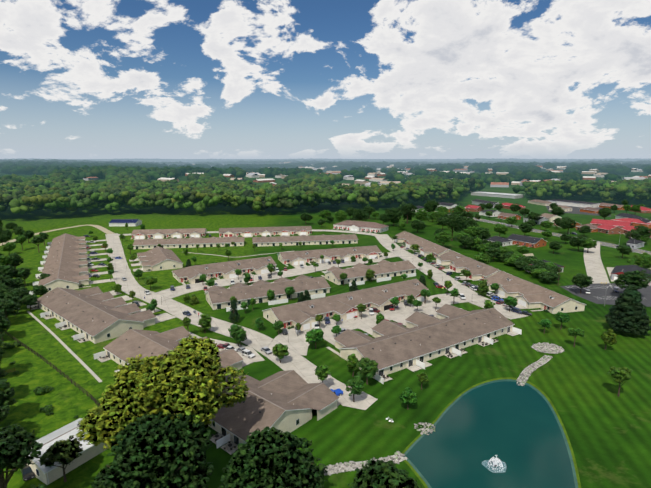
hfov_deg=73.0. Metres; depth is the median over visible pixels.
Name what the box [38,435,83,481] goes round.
tree
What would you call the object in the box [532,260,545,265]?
belt tree
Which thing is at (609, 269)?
clinic lot pavement
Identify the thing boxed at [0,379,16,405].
wood tree
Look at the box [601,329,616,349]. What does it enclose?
street tree
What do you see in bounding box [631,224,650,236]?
belt tree
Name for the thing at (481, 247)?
belt tree
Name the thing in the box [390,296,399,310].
street tree
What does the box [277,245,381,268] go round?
rowhouse
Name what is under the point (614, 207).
belt tree
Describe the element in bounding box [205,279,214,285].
street tree
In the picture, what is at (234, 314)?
conifer
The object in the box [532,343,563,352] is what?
riprap pad gravel
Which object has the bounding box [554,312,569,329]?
street tree
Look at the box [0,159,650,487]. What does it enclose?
ground
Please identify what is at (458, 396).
pond bank grass
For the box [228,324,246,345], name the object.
street tree
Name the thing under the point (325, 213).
belt tree
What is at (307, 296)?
conifer
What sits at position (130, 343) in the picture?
rowhouse
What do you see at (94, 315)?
rowhouse
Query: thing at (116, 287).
street tree
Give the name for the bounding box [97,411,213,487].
tree
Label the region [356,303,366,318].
street tree
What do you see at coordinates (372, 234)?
street
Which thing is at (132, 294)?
street tree
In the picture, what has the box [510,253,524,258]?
belt tree
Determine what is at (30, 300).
wood tree
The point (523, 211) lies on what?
belt tree
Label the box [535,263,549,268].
belt tree
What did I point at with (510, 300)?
street tree
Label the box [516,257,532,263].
belt tree
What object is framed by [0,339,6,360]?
wood tree
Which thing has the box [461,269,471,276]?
street tree
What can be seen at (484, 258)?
belt tree
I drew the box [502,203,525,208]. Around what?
town house
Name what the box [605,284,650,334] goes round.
pine tree
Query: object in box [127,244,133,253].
street tree
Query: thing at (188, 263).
conifer
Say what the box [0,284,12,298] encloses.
wood tree
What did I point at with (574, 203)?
retail block
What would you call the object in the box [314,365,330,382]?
street tree
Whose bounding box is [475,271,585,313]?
rowhouse
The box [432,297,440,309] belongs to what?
street tree
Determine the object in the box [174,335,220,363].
tree
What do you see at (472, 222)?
belt tree
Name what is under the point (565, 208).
town house
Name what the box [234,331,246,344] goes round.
street tree
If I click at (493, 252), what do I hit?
belt tree
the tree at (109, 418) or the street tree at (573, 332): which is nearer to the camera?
the tree at (109, 418)
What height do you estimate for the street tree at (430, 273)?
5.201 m
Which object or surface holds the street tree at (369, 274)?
on the ground at (608, 429)
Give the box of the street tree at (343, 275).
[339,273,347,285]
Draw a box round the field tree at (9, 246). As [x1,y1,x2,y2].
[1,242,15,253]
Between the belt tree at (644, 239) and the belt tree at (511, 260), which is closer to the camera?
the belt tree at (511, 260)
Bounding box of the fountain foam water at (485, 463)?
[482,460,505,472]
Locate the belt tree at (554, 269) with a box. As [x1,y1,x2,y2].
[547,266,561,273]
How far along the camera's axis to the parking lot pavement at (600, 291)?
204.75 m
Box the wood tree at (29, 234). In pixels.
[23,230,34,241]
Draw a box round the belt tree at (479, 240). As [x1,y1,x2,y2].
[474,237,481,250]
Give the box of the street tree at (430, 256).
[425,253,433,262]
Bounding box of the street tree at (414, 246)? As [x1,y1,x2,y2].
[410,244,419,252]
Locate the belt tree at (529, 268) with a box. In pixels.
[523,265,536,271]
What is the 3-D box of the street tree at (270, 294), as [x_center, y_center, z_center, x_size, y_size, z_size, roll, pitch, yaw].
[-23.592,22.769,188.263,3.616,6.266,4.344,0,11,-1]
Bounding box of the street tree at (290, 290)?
[285,286,294,300]
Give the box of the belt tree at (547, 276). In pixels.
[538,271,559,281]
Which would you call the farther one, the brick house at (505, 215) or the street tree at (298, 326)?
the brick house at (505, 215)
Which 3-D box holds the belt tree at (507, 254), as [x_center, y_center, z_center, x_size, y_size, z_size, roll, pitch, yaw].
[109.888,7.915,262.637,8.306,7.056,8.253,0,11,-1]
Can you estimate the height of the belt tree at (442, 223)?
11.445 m
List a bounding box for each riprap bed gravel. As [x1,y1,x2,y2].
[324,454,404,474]
[518,355,552,380]
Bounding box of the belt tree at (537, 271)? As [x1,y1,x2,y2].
[531,268,549,275]
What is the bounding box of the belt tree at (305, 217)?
[300,213,312,223]
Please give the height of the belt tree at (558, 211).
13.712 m
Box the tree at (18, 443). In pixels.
[0,424,42,487]
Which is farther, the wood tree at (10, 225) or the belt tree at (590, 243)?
the wood tree at (10, 225)
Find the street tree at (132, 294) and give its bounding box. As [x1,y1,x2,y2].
[129,291,135,299]
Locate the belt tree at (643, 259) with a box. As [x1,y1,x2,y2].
[627,252,650,269]
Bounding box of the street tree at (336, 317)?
[333,313,340,324]
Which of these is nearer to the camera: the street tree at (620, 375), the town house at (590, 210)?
the street tree at (620, 375)
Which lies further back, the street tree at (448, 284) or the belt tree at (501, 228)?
the belt tree at (501, 228)
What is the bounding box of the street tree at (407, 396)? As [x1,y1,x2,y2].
[399,387,416,408]
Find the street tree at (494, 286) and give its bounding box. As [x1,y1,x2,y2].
[490,283,498,290]
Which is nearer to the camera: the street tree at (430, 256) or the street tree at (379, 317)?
the street tree at (379, 317)
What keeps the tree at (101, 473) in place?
on the ground at (608, 429)
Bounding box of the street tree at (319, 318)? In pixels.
[315,314,322,327]
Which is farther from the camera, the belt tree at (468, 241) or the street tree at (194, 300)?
the belt tree at (468, 241)
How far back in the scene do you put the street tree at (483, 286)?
198.60 m
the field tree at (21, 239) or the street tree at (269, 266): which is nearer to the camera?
the street tree at (269, 266)
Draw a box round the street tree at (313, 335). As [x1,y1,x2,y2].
[305,328,323,348]
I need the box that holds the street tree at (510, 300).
[504,296,517,311]
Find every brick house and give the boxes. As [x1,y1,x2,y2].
[497,212,520,219]
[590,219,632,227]
[622,225,650,236]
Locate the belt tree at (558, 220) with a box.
[553,218,561,225]
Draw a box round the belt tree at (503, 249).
[499,246,514,253]
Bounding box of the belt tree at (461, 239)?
[459,235,467,248]
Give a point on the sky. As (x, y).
(80, 79)
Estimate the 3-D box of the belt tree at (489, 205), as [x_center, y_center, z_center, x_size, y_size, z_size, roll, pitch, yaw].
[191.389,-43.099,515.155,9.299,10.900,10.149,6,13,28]
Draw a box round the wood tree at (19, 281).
[11,277,24,288]
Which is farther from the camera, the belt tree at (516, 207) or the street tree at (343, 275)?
the belt tree at (516, 207)
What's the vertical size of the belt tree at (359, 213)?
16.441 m
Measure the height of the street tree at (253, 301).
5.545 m
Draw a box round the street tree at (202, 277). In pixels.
[199,274,206,281]
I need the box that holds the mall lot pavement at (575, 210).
[546,205,610,216]
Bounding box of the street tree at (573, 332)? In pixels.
[567,328,584,346]
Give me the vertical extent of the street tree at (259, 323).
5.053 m
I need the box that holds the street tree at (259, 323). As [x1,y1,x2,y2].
[255,317,263,330]
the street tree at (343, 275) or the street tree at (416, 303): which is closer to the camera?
the street tree at (416, 303)
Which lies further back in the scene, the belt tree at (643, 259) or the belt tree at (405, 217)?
the belt tree at (405, 217)
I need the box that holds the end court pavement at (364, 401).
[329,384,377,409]
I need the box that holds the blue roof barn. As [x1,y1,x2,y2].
[109,219,141,225]
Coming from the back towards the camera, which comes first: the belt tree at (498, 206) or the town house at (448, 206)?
the town house at (448, 206)
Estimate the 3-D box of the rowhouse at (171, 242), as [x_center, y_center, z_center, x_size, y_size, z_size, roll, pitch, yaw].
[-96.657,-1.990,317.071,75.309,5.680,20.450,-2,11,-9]
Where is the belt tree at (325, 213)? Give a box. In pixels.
[319,210,331,217]
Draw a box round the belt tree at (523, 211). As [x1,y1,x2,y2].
[519,208,529,215]
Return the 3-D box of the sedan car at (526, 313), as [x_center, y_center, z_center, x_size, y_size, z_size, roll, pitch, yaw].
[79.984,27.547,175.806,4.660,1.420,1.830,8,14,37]
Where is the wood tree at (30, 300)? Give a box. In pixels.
[22,294,37,310]
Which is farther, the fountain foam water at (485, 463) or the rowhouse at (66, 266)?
the rowhouse at (66, 266)
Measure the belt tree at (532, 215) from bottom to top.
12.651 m
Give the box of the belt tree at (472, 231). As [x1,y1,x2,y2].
[464,226,481,236]
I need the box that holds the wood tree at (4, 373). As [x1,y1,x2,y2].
[0,364,7,379]
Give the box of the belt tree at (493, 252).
[486,248,500,261]
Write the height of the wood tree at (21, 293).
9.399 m
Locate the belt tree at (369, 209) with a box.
[363,205,375,218]
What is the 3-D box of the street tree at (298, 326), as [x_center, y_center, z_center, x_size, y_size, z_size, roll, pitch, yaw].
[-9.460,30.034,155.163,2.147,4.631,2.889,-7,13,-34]
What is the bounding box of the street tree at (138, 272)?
[134,269,142,278]
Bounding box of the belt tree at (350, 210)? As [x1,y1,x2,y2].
[346,207,354,219]
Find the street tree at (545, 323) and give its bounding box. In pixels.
[538,319,551,333]
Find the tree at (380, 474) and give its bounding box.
[347,458,422,487]
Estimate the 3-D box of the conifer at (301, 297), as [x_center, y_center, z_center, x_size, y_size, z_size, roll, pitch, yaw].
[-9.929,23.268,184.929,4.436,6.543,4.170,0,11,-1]
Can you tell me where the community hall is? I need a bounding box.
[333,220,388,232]
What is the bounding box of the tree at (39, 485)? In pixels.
[30,483,46,487]
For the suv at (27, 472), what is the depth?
85.76 m
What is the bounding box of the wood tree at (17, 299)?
[8,296,22,315]
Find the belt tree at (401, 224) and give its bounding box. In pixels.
[398,222,405,229]
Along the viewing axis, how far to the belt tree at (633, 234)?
311.15 m
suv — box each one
[21,464,34,480]
[241,349,254,357]
[324,317,330,323]
[368,308,373,314]
[459,293,465,298]
[492,296,503,300]
[511,307,521,313]
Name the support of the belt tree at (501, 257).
on the ground at (608, 429)
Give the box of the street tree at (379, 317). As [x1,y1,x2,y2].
[376,313,384,323]
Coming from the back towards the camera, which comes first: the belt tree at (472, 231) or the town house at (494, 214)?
the town house at (494, 214)
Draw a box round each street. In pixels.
[105,233,349,387]
[112,229,380,235]
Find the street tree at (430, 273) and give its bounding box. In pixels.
[427,269,432,277]
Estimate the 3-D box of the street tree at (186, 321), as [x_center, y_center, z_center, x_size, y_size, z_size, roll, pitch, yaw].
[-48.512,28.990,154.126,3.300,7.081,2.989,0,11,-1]
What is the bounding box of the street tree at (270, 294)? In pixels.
[267,290,274,299]
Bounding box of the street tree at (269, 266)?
[267,263,274,274]
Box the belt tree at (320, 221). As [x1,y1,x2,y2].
[317,219,324,224]
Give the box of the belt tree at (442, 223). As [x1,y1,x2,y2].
[436,217,446,229]
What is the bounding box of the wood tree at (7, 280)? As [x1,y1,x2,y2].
[0,273,15,287]
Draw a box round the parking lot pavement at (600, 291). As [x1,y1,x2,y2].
[560,283,650,306]
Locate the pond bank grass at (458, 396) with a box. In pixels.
[402,377,580,487]
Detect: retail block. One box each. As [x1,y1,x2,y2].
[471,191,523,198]
[546,199,599,207]
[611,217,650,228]
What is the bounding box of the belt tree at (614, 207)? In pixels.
[610,204,617,210]
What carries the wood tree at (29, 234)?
on the ground at (608, 429)
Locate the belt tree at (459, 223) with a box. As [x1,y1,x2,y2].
[442,212,469,240]
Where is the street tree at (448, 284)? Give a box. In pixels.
[444,280,452,293]
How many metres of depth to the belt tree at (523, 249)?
274.93 m
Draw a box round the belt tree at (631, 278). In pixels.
[614,270,650,288]
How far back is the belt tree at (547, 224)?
374.96 m
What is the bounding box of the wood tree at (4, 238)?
[0,234,8,245]
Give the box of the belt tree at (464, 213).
[460,210,473,218]
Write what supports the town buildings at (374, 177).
on the ground at (608, 429)
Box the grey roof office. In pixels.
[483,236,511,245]
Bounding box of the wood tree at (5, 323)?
[0,314,10,340]
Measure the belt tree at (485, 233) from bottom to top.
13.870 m
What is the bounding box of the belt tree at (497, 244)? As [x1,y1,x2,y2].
[487,241,501,257]
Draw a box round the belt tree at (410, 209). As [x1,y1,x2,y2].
[398,203,416,223]
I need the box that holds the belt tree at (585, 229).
[578,225,591,236]
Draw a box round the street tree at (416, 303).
[412,299,422,308]
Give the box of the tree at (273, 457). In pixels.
[218,426,328,487]
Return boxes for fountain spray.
[487,455,503,470]
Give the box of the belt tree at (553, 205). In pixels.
[550,203,557,208]
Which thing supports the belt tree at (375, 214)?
on the ground at (608, 429)
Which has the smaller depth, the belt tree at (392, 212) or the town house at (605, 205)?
the belt tree at (392, 212)
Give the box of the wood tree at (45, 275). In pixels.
[40,273,50,279]
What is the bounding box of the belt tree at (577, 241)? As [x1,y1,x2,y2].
[569,236,586,250]
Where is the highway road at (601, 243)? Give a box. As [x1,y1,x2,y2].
[434,211,650,254]
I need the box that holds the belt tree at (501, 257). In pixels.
[497,253,507,260]
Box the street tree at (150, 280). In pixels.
[144,276,157,288]
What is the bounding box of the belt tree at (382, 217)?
[378,213,390,224]
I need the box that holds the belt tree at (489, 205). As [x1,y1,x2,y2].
[486,203,492,208]
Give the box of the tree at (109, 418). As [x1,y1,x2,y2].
[76,379,163,449]
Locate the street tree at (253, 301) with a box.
[250,298,256,304]
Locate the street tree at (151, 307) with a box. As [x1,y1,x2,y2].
[146,304,154,310]
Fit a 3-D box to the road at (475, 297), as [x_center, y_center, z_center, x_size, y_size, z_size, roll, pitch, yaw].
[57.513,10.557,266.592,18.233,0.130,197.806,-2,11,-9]
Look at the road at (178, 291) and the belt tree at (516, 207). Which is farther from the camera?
the belt tree at (516, 207)
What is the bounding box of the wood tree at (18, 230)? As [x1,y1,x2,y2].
[12,226,24,235]
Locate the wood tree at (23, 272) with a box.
[15,267,30,285]
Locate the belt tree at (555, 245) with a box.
[549,241,561,253]
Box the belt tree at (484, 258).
[474,253,490,263]
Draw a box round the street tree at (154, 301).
[150,299,157,311]
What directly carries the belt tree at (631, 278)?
on the ground at (608, 429)
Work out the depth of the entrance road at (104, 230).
381.22 m
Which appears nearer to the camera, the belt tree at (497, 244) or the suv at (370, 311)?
the suv at (370, 311)
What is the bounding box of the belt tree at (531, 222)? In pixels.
[525,219,535,225]
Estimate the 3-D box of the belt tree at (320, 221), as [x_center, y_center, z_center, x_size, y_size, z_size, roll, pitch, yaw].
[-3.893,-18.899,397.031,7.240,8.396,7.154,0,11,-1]
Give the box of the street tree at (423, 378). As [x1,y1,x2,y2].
[417,372,428,389]
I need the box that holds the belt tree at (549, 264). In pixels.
[543,262,557,267]
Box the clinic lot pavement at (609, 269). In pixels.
[607,267,650,281]
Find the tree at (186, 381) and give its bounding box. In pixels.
[113,348,249,438]
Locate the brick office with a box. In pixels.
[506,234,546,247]
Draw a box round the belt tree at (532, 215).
[527,211,541,220]
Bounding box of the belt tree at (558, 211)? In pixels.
[551,207,564,215]
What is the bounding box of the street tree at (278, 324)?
[272,320,283,334]
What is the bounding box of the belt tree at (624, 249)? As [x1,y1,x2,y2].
[616,245,631,257]
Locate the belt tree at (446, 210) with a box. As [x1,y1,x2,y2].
[439,207,449,213]
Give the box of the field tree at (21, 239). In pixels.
[15,234,26,250]
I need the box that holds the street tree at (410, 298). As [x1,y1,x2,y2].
[407,294,414,306]
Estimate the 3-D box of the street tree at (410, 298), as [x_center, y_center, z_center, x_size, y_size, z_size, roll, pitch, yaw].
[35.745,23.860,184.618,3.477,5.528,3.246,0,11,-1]
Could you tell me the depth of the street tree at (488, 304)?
177.21 m
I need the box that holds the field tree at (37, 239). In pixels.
[31,235,44,252]
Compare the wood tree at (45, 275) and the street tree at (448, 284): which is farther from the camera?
the wood tree at (45, 275)
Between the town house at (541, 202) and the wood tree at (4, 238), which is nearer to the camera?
the wood tree at (4, 238)
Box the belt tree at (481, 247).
[477,243,488,252]
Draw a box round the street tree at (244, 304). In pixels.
[240,301,248,313]
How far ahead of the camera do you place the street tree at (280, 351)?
132.96 m
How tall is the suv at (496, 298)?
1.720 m
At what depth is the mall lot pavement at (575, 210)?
517.49 m
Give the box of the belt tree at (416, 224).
[411,220,425,232]
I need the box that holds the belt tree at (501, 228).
[493,223,508,236]
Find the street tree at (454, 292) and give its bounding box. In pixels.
[450,288,458,304]
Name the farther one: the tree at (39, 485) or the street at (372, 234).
the street at (372, 234)
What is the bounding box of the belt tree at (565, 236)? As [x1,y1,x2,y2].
[560,233,571,243]
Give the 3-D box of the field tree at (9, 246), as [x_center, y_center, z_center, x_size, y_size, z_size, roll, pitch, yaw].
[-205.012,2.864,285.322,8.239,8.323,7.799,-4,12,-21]
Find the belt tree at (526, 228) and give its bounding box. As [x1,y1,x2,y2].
[518,223,532,235]
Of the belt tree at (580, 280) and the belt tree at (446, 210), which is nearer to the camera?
the belt tree at (580, 280)
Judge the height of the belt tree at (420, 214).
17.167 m
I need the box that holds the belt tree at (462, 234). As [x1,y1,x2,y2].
[457,233,470,246]
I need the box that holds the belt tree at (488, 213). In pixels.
[485,211,492,215]
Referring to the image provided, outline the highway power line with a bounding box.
[438,201,648,237]
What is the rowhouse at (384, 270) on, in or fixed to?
on the ground at (608, 429)
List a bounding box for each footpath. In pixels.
[27,311,101,381]
[188,251,290,256]
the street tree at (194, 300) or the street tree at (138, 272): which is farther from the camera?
the street tree at (138, 272)
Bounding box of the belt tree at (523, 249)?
[516,246,529,254]
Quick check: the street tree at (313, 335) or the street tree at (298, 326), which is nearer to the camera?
the street tree at (313, 335)
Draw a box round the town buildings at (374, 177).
[83,162,650,186]
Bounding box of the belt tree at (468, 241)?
[464,236,473,249]
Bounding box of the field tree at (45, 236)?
[39,232,48,244]
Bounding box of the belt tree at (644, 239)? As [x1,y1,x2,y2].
[639,234,649,241]
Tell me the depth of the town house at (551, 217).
430.33 m
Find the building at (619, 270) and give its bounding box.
[611,264,650,285]
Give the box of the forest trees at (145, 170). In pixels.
[0,158,650,191]
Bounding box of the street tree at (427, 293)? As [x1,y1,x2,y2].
[420,290,430,303]
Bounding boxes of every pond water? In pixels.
[406,381,574,487]
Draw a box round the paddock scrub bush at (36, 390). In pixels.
[3,342,77,440]
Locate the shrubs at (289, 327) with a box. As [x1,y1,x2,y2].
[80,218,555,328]
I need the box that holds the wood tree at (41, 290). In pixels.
[31,285,48,296]
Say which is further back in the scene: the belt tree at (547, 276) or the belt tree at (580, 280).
the belt tree at (547, 276)
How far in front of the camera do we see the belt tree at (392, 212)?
398.50 m
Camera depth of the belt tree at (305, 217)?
412.93 m
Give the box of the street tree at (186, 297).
[182,294,189,300]
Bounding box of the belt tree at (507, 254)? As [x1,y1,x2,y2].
[504,251,512,257]
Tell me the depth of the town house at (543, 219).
418.19 m
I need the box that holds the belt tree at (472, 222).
[462,218,478,227]
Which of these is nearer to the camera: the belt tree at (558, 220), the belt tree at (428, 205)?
the belt tree at (558, 220)
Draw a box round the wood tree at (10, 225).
[5,222,17,229]
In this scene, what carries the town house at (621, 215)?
on the ground at (608, 429)
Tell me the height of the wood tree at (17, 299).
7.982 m
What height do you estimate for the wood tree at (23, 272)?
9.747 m
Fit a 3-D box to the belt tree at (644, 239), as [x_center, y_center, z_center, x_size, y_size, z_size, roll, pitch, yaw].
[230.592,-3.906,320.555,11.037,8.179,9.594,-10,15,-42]
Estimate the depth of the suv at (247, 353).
138.29 m
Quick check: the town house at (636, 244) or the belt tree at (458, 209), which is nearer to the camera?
the town house at (636, 244)
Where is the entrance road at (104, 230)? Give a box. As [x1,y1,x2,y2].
[0,225,114,245]
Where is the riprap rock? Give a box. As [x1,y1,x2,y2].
[325,342,563,475]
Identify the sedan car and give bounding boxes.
[182,311,191,315]
[224,346,236,350]
[236,347,244,351]
[260,346,271,353]
[282,328,287,334]
[522,310,531,315]
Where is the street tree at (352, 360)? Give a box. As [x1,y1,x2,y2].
[347,354,358,376]
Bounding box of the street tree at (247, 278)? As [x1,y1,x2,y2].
[244,273,250,282]
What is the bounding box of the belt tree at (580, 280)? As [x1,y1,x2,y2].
[571,273,593,292]
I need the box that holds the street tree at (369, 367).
[356,357,378,384]
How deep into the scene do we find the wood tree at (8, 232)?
318.69 m
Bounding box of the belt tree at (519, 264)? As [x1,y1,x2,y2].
[514,260,528,268]
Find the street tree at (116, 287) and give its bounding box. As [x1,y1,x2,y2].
[112,284,121,292]
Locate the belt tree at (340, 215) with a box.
[335,210,346,221]
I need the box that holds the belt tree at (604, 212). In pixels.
[598,207,611,219]
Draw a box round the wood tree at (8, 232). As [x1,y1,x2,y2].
[2,229,12,238]
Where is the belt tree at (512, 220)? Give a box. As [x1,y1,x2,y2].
[506,216,517,226]
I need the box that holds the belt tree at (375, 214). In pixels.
[371,212,378,219]
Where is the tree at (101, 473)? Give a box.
[91,465,133,487]
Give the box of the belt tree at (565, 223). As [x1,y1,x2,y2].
[559,218,576,233]
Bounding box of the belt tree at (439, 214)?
[432,211,446,222]
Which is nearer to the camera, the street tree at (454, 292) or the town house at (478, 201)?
the street tree at (454, 292)
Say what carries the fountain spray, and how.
on the pond water at (514, 427)
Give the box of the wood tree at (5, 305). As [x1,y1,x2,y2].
[0,300,19,317]
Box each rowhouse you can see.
[27,286,175,343]
[29,233,133,294]
[94,326,253,374]
[129,246,182,271]
[131,228,206,239]
[132,236,244,248]
[172,256,278,288]
[204,275,330,311]
[210,370,347,454]
[219,226,311,236]
[252,234,357,246]
[262,279,442,336]
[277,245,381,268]
[321,260,416,285]
[323,304,521,383]
[383,231,459,256]
[427,250,508,280]
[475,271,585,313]
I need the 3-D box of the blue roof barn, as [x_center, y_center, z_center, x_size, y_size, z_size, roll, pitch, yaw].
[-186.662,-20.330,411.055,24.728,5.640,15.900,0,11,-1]
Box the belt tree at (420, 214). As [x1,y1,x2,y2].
[415,208,431,220]
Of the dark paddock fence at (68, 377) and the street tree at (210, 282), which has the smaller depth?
the dark paddock fence at (68, 377)
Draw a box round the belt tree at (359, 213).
[352,209,368,220]
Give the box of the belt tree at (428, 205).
[424,199,439,219]
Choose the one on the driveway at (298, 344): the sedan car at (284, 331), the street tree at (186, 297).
the sedan car at (284, 331)
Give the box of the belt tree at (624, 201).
[621,199,628,204]
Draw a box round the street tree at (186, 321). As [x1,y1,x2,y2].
[183,317,190,331]
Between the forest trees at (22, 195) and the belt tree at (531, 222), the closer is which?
the belt tree at (531, 222)
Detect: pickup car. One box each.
[217,343,230,348]
[330,388,342,395]
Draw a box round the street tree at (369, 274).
[365,269,374,281]
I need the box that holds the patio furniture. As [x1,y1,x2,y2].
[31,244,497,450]
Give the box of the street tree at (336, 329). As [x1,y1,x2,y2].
[331,325,340,336]
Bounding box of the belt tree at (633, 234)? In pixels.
[624,230,640,239]
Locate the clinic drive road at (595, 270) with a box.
[584,242,610,285]
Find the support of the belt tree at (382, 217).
on the ground at (608, 429)
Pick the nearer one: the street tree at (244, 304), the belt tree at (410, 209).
the street tree at (244, 304)
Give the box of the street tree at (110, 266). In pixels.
[106,263,113,270]
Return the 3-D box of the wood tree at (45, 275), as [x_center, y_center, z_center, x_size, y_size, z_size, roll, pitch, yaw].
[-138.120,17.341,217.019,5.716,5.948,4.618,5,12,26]
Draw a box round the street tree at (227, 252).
[224,249,231,260]
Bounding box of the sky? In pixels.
[0,0,650,158]
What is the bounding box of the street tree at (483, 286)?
[476,279,488,295]
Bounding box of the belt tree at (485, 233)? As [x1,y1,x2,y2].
[475,227,490,239]
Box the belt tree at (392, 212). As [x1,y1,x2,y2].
[386,207,402,225]
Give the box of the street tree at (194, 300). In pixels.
[189,294,198,305]
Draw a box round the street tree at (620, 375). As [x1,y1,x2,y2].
[608,366,632,396]
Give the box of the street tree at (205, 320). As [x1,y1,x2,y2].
[198,313,211,332]
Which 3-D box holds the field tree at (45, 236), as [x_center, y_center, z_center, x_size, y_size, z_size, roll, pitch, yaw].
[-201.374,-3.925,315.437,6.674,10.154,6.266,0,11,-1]
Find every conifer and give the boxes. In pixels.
[185,259,191,266]
[228,300,239,322]
[298,292,304,301]
[303,290,310,300]
[349,280,358,291]
[419,275,426,285]
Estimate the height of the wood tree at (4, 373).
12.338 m
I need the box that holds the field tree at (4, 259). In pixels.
[0,255,10,264]
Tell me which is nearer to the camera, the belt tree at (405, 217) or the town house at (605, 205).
the belt tree at (405, 217)
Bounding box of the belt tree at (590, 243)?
[581,238,596,252]
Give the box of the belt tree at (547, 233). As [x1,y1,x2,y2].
[541,229,552,239]
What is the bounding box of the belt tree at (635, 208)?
[631,205,640,211]
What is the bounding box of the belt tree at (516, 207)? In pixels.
[509,203,521,211]
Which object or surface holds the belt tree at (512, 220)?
on the ground at (608, 429)
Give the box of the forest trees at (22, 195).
[0,174,650,214]
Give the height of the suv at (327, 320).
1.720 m
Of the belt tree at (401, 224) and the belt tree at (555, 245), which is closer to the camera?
the belt tree at (555, 245)
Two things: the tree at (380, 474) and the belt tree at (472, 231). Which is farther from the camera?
the belt tree at (472, 231)
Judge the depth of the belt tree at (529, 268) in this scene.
235.19 m
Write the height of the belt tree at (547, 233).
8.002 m
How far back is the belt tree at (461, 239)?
302.42 m
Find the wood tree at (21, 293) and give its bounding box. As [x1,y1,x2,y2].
[4,288,28,299]
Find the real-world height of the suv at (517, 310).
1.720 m
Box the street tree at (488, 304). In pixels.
[484,299,494,308]
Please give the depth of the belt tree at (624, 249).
271.85 m
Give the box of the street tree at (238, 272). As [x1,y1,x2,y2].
[235,269,241,279]
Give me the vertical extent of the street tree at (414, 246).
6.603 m
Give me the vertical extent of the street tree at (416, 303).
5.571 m
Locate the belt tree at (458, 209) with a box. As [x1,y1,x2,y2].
[450,204,465,215]
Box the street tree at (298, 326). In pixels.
[295,323,301,329]
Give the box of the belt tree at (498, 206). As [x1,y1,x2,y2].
[494,204,503,209]
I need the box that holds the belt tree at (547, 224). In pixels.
[540,220,552,227]
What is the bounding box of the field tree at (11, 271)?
[0,265,15,277]
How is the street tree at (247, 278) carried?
on the ground at (608, 429)
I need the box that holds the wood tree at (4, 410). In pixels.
[0,400,9,425]
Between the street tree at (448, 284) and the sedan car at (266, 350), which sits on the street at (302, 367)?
the sedan car at (266, 350)
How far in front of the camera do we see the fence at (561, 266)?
241.58 m
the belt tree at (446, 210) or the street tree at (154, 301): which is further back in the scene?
the belt tree at (446, 210)
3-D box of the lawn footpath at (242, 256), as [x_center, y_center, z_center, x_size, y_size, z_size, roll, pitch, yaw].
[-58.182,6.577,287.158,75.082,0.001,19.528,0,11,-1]
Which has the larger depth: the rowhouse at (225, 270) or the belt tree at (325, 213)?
the belt tree at (325, 213)
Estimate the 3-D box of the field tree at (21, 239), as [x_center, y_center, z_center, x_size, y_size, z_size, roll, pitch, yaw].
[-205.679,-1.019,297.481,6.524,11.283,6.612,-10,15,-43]
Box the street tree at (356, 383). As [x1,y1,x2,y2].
[345,376,364,401]
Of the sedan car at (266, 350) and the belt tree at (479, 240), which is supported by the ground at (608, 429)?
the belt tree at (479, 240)
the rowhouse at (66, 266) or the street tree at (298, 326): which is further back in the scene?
the rowhouse at (66, 266)
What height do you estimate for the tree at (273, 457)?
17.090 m
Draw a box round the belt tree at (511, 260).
[503,257,515,264]
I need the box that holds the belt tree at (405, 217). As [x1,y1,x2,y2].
[402,214,411,219]
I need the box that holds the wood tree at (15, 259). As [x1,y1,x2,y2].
[7,253,23,267]
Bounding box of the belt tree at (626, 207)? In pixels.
[622,204,630,212]
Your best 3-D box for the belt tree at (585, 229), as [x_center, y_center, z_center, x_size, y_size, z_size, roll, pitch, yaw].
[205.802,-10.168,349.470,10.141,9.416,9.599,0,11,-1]
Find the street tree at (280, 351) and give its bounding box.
[272,343,289,362]
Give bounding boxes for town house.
[438,202,458,208]
[464,205,483,211]
[472,199,499,207]
[479,209,500,216]
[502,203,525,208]
[524,217,548,223]
[528,199,551,205]
[540,213,561,221]
[549,205,571,211]
[576,224,597,231]
[580,207,599,212]
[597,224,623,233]
[599,203,623,209]
[615,213,645,218]
[627,237,643,248]
[630,205,650,212]
[637,218,650,222]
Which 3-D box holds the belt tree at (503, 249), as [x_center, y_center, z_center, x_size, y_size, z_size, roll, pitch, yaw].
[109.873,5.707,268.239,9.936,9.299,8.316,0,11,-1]
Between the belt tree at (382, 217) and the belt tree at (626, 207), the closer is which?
the belt tree at (382, 217)
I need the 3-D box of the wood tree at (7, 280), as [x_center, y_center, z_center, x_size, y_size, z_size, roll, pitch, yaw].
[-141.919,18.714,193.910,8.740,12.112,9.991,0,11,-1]
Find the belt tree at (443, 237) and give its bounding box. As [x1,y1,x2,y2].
[434,231,452,246]
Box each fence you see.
[4,331,99,406]
[520,260,564,272]

